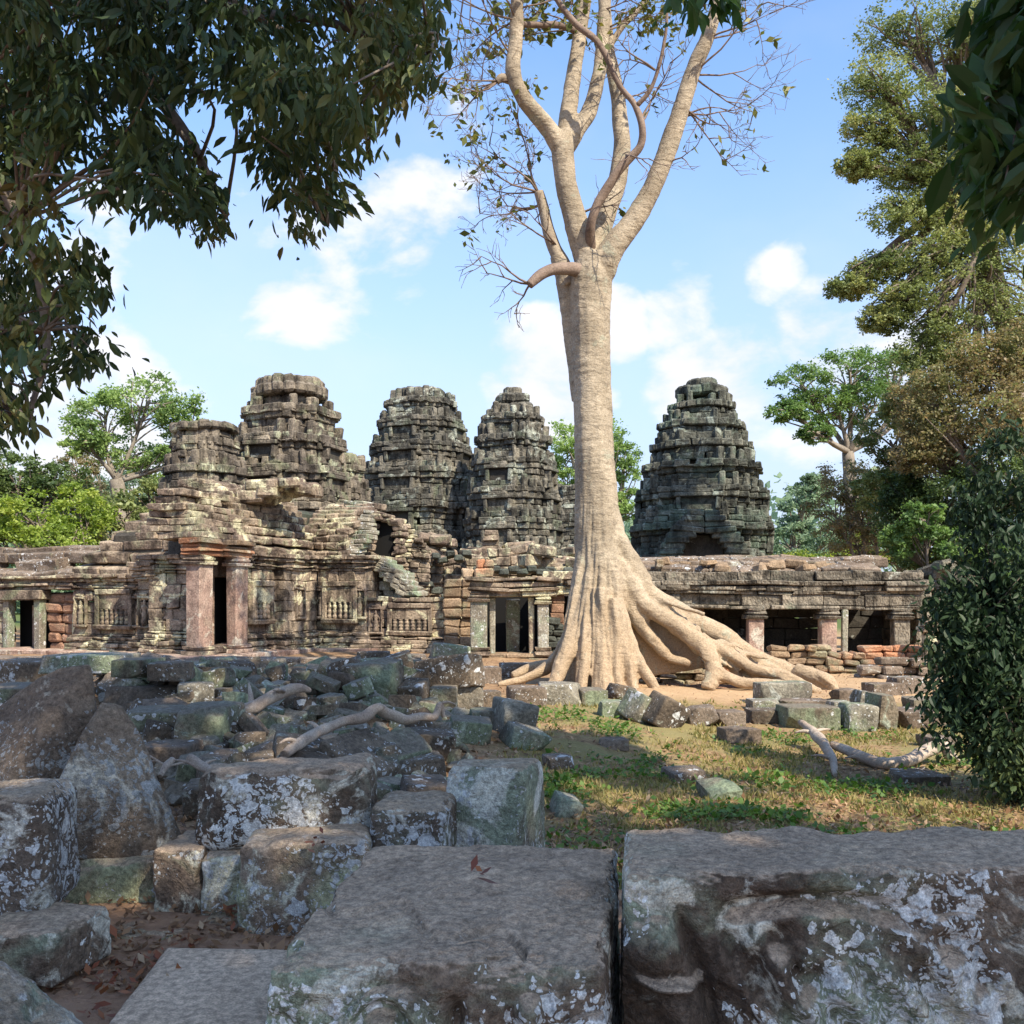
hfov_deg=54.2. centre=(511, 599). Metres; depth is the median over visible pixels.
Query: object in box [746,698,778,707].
fallen block
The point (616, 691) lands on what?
fallen block
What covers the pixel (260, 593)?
window frame
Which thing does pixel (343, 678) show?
fallen block
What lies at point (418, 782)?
fallen block
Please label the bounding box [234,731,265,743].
fallen block
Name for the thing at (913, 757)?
fallen root
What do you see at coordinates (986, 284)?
tall tree
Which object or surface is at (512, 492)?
temple tower
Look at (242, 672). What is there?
fallen block
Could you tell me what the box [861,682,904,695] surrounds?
fallen block
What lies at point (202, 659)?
fallen block
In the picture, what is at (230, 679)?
fallen block
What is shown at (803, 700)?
fallen block
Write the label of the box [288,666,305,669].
fallen block
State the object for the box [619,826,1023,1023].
carved block
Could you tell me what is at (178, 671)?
fallen block
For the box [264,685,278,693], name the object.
fallen block
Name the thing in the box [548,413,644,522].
leafy tree
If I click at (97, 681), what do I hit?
fallen block
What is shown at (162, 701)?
fallen block
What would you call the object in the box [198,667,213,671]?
fallen block
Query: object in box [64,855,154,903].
squared block
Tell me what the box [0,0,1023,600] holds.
sky
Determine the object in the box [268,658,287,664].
fallen block
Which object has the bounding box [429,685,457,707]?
fallen block
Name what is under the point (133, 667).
fallen block
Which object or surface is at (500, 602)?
doorway interior
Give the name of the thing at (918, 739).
fallen block
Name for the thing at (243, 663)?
fallen block
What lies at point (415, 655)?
fallen block
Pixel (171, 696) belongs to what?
fallen block
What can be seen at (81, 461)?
leafy tree
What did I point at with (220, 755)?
fallen block
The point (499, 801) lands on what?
upright block
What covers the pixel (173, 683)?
fallen block
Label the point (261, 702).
surface root
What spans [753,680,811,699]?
fallen block
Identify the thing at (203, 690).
fallen block
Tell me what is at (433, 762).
fallen block
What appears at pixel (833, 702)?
fallen block
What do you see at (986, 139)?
overhanging tree
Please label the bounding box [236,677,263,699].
fallen block
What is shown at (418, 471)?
temple tower
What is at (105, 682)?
fallen block
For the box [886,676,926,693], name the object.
fallen block
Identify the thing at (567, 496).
temple tower
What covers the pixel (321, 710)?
fallen block
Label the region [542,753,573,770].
fallen block
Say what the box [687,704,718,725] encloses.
fallen block
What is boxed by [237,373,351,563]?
temple tower
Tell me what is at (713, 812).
ground weeds
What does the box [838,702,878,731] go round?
fallen block
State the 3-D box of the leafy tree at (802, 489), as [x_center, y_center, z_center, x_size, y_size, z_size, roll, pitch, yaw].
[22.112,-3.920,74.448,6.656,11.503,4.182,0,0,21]
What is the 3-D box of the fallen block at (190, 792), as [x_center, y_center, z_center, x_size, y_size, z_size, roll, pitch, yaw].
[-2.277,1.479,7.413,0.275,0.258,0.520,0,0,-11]
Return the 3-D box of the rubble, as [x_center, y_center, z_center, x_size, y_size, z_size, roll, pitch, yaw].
[-4.227,1.346,14.081,7.951,0.671,13.203,0,0,0]
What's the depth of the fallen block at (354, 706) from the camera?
10.49 m
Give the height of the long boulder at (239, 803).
0.450 m
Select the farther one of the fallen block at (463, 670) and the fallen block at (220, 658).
the fallen block at (220, 658)
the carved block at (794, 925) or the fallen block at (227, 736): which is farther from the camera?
the fallen block at (227, 736)
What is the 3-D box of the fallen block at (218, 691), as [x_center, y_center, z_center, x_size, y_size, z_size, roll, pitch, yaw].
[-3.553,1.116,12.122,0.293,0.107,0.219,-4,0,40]
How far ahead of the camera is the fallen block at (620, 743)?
11.05 m
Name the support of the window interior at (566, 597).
in the broken wall at (557, 609)
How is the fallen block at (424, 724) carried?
on the ground at (67, 999)
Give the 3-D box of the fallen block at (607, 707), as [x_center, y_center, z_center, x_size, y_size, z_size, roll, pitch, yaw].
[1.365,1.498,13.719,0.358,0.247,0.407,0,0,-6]
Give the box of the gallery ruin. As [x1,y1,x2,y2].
[403,530,574,644]
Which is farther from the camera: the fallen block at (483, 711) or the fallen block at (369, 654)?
the fallen block at (369, 654)
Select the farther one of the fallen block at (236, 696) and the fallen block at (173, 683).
the fallen block at (173, 683)
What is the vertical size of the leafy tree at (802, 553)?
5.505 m
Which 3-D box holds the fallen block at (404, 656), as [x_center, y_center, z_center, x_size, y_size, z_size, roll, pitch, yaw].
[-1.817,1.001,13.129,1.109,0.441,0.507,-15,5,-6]
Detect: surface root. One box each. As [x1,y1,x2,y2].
[150,755,185,778]
[173,754,224,772]
[244,683,311,713]
[279,701,455,757]
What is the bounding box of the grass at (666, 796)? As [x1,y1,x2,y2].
[496,697,1023,888]
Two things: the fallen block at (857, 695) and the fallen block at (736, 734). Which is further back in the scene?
the fallen block at (857, 695)
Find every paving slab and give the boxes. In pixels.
[109,948,286,1023]
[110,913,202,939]
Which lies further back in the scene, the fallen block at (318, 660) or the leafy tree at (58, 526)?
the leafy tree at (58, 526)
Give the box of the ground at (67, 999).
[13,607,1023,1023]
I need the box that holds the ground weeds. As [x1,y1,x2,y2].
[530,697,1023,889]
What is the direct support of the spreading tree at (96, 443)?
on the ground at (67, 999)
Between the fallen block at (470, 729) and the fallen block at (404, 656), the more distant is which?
the fallen block at (404, 656)
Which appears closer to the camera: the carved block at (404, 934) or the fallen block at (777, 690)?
the carved block at (404, 934)
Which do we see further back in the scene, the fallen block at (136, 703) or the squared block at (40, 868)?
the fallen block at (136, 703)
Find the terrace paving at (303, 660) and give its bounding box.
[0,655,336,663]
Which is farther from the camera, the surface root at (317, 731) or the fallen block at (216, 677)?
the fallen block at (216, 677)
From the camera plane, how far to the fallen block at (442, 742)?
9.34 m
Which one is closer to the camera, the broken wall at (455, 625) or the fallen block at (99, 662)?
the fallen block at (99, 662)
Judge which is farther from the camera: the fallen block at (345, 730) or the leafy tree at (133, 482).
the leafy tree at (133, 482)
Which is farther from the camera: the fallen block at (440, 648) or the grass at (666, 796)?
the fallen block at (440, 648)
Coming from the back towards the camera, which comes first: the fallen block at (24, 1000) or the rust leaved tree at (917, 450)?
the rust leaved tree at (917, 450)
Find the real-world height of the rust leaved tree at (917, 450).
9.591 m
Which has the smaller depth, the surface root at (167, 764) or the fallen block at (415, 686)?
the surface root at (167, 764)
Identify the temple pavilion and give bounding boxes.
[0,477,430,658]
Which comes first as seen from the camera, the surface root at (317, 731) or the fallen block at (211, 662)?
the surface root at (317, 731)
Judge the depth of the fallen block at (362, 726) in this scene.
9.91 m
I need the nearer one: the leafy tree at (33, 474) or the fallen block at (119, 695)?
the fallen block at (119, 695)
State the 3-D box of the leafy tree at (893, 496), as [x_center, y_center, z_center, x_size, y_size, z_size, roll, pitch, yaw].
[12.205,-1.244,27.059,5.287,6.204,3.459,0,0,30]
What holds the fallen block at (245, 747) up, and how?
on the ground at (67, 999)
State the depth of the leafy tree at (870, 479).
30.83 m
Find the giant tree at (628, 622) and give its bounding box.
[410,0,838,692]
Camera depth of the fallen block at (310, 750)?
8.30 m
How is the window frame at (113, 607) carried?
in the temple pavilion
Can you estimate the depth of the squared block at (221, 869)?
4.97 m
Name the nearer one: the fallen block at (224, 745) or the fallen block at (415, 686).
the fallen block at (224, 745)
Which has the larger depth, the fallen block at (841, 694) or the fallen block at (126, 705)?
the fallen block at (841, 694)
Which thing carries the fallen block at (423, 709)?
on the ground at (67, 999)
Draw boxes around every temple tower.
[158,419,246,495]
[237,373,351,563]
[345,452,370,501]
[364,385,473,593]
[457,387,565,602]
[558,483,574,546]
[629,377,774,556]
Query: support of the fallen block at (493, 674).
on the ground at (67, 999)
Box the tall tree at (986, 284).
[822,0,1023,546]
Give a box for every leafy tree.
[0,447,103,639]
[0,479,122,565]
[3,456,156,546]
[42,450,110,544]
[77,476,158,544]
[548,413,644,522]
[765,471,848,617]
[772,533,932,593]
[846,384,1000,519]
[859,435,1023,571]
[876,500,1023,578]
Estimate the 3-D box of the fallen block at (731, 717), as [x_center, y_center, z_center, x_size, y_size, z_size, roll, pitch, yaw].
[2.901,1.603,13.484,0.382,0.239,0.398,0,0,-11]
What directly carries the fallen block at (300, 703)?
on the ground at (67, 999)
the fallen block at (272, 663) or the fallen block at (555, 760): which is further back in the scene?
the fallen block at (272, 663)
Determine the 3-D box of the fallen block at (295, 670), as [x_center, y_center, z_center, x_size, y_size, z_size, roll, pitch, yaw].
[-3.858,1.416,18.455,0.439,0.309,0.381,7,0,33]
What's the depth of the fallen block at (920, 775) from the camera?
9.66 m
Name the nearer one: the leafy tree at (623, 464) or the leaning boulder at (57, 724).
the leaning boulder at (57, 724)
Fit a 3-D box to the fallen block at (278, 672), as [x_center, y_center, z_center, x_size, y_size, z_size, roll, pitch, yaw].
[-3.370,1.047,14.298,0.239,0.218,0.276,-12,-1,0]
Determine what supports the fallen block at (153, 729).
on the ground at (67, 999)
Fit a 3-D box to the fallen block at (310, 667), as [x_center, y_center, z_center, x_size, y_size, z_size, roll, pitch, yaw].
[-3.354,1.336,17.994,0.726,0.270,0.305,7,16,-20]
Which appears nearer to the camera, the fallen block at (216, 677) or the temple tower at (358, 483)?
the fallen block at (216, 677)
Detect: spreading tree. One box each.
[56,369,208,524]
[762,344,945,537]
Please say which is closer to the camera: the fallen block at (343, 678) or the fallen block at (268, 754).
the fallen block at (268, 754)
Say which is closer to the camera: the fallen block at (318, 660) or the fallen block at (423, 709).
the fallen block at (423, 709)
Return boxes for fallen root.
[794,720,837,776]
[829,738,959,769]
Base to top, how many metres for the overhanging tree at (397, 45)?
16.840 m
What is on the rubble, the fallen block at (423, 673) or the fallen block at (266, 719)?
the fallen block at (423, 673)
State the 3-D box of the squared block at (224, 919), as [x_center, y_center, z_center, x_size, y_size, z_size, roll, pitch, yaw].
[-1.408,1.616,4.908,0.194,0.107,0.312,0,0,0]
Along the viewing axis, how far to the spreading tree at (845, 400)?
41.60 m
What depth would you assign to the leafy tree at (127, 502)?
32.91 m
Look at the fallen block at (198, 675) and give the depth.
11.86 m
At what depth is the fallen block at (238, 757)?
8.14 m
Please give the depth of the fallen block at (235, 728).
9.68 m
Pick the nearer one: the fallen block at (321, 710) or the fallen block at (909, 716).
the fallen block at (321, 710)
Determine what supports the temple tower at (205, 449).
on the ground at (67, 999)
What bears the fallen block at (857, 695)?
on the ground at (67, 999)
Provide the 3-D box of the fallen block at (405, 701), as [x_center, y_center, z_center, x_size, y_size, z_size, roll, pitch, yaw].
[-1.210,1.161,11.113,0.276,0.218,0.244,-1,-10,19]
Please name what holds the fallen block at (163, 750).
on the ground at (67, 999)
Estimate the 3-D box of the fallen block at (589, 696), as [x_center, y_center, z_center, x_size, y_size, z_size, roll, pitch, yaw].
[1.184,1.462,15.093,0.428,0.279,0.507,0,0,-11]
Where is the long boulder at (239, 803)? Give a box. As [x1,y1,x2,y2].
[195,752,377,850]
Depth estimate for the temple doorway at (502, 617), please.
25.40 m
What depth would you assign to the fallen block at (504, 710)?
11.01 m
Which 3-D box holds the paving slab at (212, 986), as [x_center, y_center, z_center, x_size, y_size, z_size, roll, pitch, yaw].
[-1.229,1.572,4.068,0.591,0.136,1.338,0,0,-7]
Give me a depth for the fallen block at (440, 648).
21.50 m
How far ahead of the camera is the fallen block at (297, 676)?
12.71 m
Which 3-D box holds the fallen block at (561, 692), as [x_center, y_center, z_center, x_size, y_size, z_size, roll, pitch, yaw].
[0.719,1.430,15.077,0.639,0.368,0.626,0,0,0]
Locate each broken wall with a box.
[442,559,493,645]
[534,571,704,657]
[903,558,1015,660]
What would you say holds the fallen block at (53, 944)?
on the ground at (67, 999)
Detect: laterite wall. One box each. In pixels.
[639,667,729,683]
[639,683,840,688]
[766,644,920,674]
[854,657,942,679]
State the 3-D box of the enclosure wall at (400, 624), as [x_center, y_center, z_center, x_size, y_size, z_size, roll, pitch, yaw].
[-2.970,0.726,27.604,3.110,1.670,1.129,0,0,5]
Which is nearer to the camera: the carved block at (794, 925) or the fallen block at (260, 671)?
the carved block at (794, 925)
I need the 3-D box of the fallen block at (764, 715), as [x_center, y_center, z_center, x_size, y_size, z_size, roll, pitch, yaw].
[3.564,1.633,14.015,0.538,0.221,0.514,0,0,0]
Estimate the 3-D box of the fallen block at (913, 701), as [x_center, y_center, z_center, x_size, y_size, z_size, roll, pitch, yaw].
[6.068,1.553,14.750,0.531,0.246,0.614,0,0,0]
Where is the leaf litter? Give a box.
[41,661,1023,995]
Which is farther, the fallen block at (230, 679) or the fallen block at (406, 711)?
the fallen block at (230, 679)
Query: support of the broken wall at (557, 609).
on the ground at (67, 999)
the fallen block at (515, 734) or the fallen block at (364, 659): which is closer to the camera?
the fallen block at (515, 734)
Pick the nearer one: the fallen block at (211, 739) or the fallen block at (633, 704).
the fallen block at (211, 739)
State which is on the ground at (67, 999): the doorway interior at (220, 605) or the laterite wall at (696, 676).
the laterite wall at (696, 676)
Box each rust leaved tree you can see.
[797,456,890,556]
[882,316,1023,512]
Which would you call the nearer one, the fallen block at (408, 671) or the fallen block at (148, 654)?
the fallen block at (408, 671)
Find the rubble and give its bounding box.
[98,662,474,806]
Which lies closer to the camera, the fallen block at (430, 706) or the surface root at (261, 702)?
the surface root at (261, 702)
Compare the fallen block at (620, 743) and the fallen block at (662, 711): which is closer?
the fallen block at (620, 743)
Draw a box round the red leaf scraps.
[45,827,620,1020]
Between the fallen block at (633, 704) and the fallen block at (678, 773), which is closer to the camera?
the fallen block at (678, 773)
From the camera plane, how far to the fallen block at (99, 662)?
12.60 m
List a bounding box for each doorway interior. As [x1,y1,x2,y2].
[20,592,72,647]
[214,578,226,644]
[487,587,532,652]
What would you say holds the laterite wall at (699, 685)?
on the ground at (67, 999)
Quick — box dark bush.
[897,412,1023,811]
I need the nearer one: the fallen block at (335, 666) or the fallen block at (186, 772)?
the fallen block at (186, 772)
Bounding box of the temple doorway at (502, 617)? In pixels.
[464,576,561,660]
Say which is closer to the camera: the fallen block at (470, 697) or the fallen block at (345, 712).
the fallen block at (345, 712)
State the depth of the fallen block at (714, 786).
8.72 m
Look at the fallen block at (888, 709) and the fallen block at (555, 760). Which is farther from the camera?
the fallen block at (888, 709)
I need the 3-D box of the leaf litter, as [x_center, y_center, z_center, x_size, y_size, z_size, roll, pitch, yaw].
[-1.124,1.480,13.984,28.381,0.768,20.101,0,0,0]
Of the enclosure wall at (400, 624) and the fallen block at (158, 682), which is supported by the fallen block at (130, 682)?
the fallen block at (158, 682)
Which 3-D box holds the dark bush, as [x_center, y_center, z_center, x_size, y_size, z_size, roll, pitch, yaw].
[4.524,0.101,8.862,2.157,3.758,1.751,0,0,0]
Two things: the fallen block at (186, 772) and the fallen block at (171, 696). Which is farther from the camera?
the fallen block at (171, 696)
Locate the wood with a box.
[0,465,1022,612]
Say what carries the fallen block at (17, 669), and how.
on the ground at (67, 999)
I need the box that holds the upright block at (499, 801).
[446,758,544,847]
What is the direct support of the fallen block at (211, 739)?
on the ground at (67, 999)
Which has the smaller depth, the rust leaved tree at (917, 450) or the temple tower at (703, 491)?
the rust leaved tree at (917, 450)
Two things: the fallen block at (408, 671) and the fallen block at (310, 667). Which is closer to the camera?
the fallen block at (408, 671)
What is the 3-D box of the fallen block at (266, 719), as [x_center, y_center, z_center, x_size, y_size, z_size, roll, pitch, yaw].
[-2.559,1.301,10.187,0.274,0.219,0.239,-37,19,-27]
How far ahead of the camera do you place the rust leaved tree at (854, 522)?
32.79 m
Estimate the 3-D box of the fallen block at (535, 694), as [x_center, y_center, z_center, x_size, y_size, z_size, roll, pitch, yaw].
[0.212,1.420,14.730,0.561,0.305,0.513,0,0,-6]
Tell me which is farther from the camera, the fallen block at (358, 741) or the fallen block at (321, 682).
the fallen block at (321, 682)
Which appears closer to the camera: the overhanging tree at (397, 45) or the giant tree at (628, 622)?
the overhanging tree at (397, 45)
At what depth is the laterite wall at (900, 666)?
20.09 m
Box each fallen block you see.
[0,657,46,683]
[0,682,31,705]
[0,902,110,987]
[0,960,82,1023]
[38,652,140,673]
[95,674,105,686]
[96,671,116,695]
[103,679,148,700]
[103,684,176,706]
[111,657,165,677]
[111,678,140,685]
[123,702,131,710]
[126,698,142,711]
[126,705,184,735]
[141,652,183,660]
[142,698,187,705]
[142,719,173,742]
[145,739,202,766]
[147,660,194,681]
[148,681,168,684]
[164,690,193,701]
[168,681,178,684]
[168,694,189,703]
[174,701,244,741]
[175,751,209,781]
[177,681,214,702]
[182,778,199,821]
[187,666,201,680]
[190,735,219,744]
[195,657,231,666]
[195,749,237,777]
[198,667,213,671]
[199,656,206,662]
[199,742,228,748]
[201,668,225,687]
[206,658,230,666]
[210,667,235,686]
[214,687,232,696]
[217,659,256,674]
[222,691,247,702]
[223,732,234,741]
[223,752,260,763]
[230,665,251,678]
[230,720,243,733]
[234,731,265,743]
[235,742,262,751]
[236,656,260,661]
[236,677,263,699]
[238,712,269,735]
[245,741,272,752]
[249,749,274,760]
[253,660,278,667]
[256,711,274,729]
[257,667,266,677]
[262,705,284,714]
[263,660,287,679]
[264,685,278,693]
[265,664,285,680]
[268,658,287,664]
[272,730,331,758]
[279,692,307,709]
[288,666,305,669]
[289,670,310,683]
[290,668,305,673]
[293,697,316,710]
[297,680,318,694]
[304,671,340,692]
[305,655,329,664]
[306,663,318,671]
[309,704,338,715]
[316,693,347,704]
[317,658,336,675]
[318,728,400,777]
[326,657,359,674]
[328,671,354,689]
[332,727,354,734]
[334,708,363,715]
[339,702,368,711]
[341,657,403,697]
[342,676,373,700]
[346,723,370,729]
[357,651,389,658]
[361,657,378,660]
[374,742,401,755]
[379,727,431,759]
[380,706,413,718]
[381,649,413,667]
[388,695,416,708]
[390,653,425,657]
[397,677,429,698]
[397,750,446,776]
[400,774,446,791]
[403,666,417,676]
[403,669,430,681]
[405,721,433,727]
[410,726,455,760]
[411,707,430,713]
[412,653,484,691]
[419,701,435,712]
[428,642,470,657]
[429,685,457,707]
[449,715,492,745]
[458,687,483,708]
[470,707,493,723]
[483,690,500,706]
[484,666,501,683]
[492,696,538,732]
[498,721,551,750]
[499,662,540,678]
[506,685,546,706]
[538,681,580,705]
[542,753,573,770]
[549,790,583,817]
[578,687,607,705]
[597,699,624,717]
[599,736,628,750]
[606,683,636,699]
[616,688,650,723]
[642,690,690,727]
[661,765,705,783]
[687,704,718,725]
[696,777,742,799]
[714,709,745,726]
[716,726,761,744]
[744,707,778,724]
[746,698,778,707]
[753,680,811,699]
[775,703,840,730]
[778,698,826,704]
[825,699,849,706]
[829,688,853,700]
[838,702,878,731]
[849,689,867,702]
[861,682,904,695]
[865,692,898,729]
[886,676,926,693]
[889,766,950,785]
[897,706,949,728]
[901,695,923,706]
[915,734,956,744]
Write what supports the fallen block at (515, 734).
on the ground at (67, 999)
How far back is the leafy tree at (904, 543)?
25.58 m
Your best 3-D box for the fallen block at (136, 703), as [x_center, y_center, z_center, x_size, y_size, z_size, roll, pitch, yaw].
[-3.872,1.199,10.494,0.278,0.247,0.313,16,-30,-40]
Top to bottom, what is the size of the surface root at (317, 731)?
0.354 m
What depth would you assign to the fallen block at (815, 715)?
13.33 m
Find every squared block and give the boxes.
[0,778,80,915]
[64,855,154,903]
[152,830,208,912]
[201,848,240,914]
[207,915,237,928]
[236,823,371,935]
[369,790,456,847]
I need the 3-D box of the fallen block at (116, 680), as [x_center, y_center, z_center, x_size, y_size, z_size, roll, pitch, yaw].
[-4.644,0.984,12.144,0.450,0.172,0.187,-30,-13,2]
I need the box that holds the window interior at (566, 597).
[534,596,567,657]
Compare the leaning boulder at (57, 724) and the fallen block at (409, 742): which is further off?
the fallen block at (409, 742)
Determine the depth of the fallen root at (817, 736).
10.96 m
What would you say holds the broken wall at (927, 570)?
on the ground at (67, 999)
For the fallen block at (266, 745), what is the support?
on the ground at (67, 999)
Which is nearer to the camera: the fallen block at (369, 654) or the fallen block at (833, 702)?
the fallen block at (833, 702)
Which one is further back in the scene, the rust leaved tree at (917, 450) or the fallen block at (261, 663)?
the rust leaved tree at (917, 450)
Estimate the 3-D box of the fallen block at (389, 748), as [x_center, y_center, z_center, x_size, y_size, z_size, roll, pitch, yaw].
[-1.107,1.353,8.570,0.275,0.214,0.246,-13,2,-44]
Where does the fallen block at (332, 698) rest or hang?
on the ground at (67, 999)
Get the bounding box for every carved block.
[265,844,619,1023]
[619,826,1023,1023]
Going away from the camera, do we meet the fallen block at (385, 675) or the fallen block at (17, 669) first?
the fallen block at (385, 675)
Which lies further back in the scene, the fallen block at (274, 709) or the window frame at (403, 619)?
the window frame at (403, 619)
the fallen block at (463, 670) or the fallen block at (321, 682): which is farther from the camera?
the fallen block at (463, 670)
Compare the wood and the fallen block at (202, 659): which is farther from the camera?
the wood
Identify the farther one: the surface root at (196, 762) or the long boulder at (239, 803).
the surface root at (196, 762)
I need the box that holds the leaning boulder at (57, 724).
[0,665,180,859]
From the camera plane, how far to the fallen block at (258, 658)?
17.98 m
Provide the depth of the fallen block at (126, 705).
10.78 m
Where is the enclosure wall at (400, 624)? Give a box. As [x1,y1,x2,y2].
[348,596,447,652]
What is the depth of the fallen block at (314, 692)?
11.80 m
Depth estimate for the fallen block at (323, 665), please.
13.34 m
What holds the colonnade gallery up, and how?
on the ground at (67, 999)
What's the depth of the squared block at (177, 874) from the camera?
4.99 m
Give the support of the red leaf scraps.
on the ground at (67, 999)
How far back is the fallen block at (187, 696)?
10.98 m
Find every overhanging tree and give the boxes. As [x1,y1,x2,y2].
[0,0,456,461]
[652,0,1023,278]
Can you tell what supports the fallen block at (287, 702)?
on the ground at (67, 999)
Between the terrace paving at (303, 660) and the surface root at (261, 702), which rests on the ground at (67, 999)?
the terrace paving at (303, 660)
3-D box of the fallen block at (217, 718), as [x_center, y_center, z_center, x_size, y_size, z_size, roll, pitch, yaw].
[-2.936,1.252,9.752,0.498,0.489,0.720,0,0,6]
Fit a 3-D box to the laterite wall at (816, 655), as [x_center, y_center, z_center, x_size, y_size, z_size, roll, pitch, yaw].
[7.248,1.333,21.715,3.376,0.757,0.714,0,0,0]
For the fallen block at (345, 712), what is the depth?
10.44 m
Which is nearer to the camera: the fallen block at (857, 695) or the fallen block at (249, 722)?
the fallen block at (249, 722)
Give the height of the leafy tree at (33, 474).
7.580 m
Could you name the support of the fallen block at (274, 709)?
on the ground at (67, 999)
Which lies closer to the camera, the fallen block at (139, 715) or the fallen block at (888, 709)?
the fallen block at (139, 715)
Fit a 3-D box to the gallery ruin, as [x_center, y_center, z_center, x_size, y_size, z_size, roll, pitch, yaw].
[-0.071,-0.348,33.498,10.101,3.999,4.007,0,0,0]
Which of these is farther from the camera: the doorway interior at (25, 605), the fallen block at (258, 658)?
the doorway interior at (25, 605)
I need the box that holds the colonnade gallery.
[640,554,931,658]
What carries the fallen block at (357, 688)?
on the ground at (67, 999)
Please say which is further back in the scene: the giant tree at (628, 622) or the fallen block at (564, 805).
the giant tree at (628, 622)
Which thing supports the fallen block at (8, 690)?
on the ground at (67, 999)
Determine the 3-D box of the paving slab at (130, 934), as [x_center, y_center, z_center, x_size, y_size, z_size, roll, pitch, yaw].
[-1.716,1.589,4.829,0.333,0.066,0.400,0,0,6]
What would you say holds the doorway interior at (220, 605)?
in the temple pavilion
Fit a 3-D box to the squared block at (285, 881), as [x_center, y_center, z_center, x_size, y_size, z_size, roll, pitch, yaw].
[-1.015,1.400,5.018,0.663,0.520,0.600,0,0,0]
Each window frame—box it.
[92,589,134,629]
[248,581,276,624]
[320,581,358,623]
[385,603,432,635]
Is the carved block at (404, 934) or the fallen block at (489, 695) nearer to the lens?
the carved block at (404, 934)
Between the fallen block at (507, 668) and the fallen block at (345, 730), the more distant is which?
the fallen block at (507, 668)
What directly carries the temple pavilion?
on the ground at (67, 999)
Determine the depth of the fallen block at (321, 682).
11.72 m
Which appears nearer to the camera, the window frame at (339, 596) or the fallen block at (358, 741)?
the fallen block at (358, 741)
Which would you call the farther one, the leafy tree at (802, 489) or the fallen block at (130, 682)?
the leafy tree at (802, 489)

